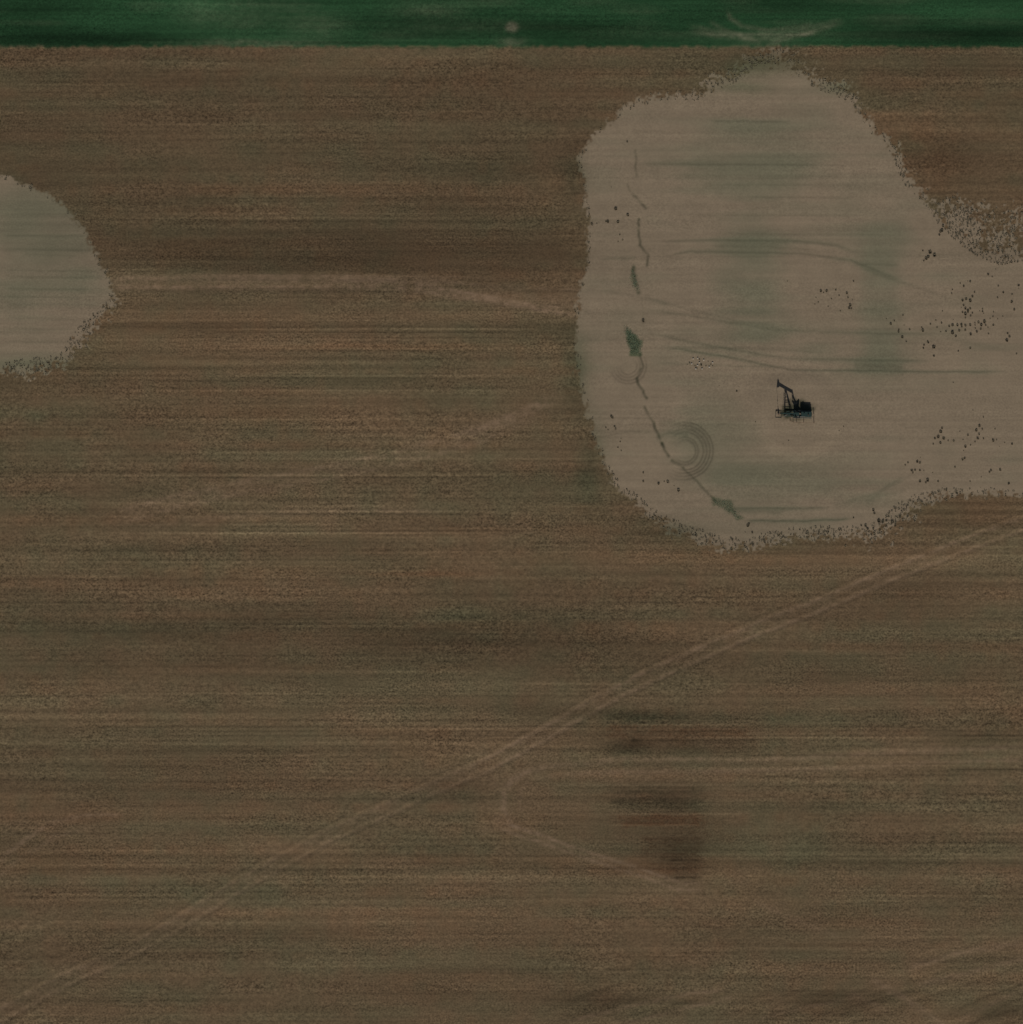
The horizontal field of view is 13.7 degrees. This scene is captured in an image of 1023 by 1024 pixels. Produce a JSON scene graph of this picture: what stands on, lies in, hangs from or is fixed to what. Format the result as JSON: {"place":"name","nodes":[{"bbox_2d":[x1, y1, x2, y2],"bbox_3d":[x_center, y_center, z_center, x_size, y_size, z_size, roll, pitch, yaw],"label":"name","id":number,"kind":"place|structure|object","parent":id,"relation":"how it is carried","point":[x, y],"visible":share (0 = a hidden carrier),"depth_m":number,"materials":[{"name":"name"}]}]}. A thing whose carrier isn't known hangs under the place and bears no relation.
{"place":"outdoors","nodes":[
{"label":"outdoors","id":0,"kind":"place"},
{"bbox_2d":[108,275,581,319],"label":"field path","id":1,"kind":"structure","parent":0,"point":[424,286],"depth_m":1199.98,"materials":[{"name":"brown soil"}]},
{"bbox_2d":[0,45,1022,1023],"bbox_3d":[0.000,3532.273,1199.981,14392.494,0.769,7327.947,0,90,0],"label":"ground","id":2,"kind":"structure","parent":0,"point":[279,570],"depth_m":1200.07,"materials":[{"name":"brown soil"}]},
{"bbox_2d":[0,175,120,380],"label":"bare clearing","id":3,"kind":"structure","parent":2,"relation":"on","point":[55,291],"depth_m":1199.94,"materials":[{"name":"beige soil"}]},
{"bbox_2d":[573,47,1022,554],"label":"well pad","id":4,"kind":"object","parent":2,"relation":"on","point":[742,200],"visible":1,"depth_m":1200.24,"materials":[{"name":"beige soil"}]},
{"bbox_2d":[0,48,1022,550],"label":"dry weeds","id":5,"kind":"object","parent":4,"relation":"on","point":[588,262],"visible":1,"depth_m":1200.03,"materials":[{"name":"brown plant"}]},
{"bbox_2d":[624,324,641,354],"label":"grass","id":6,"kind":"structure","parent":4,"relation":"on","point":[632,342],"depth_m":1200.25,"materials":[{"name":"plant"}]},
{"bbox_2d":[714,498,739,521],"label":"grass","id":7,"kind":"structure","parent":4,"relation":"on","point":[729,509],"depth_m":1200.12,"materials":[{"name":"plant"}]},
{"bbox_2d":[780,410,811,418],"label":"concrete base","id":8,"kind":"object","parent":4,"relation":"on","point":[800,414],"visible":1,"depth_m":1198.20,"materials":[{"name":"concrete"}]},
{"bbox_2d":[0,0,1022,47],"bbox_3d":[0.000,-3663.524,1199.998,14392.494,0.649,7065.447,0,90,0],"label":"green field","id":9,"kind":"structure","parent":0,"point":[525,23],"depth_m":1200.01,"materials":[{"name":"green plant"}]},
{"bbox_2d":[0,513,1022,1023],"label":"dirt track","id":10,"kind":"structure","parent":0,"point":[274,865],"depth_m":1200.06,"materials":[{"name":"brown soil"}]}
]}

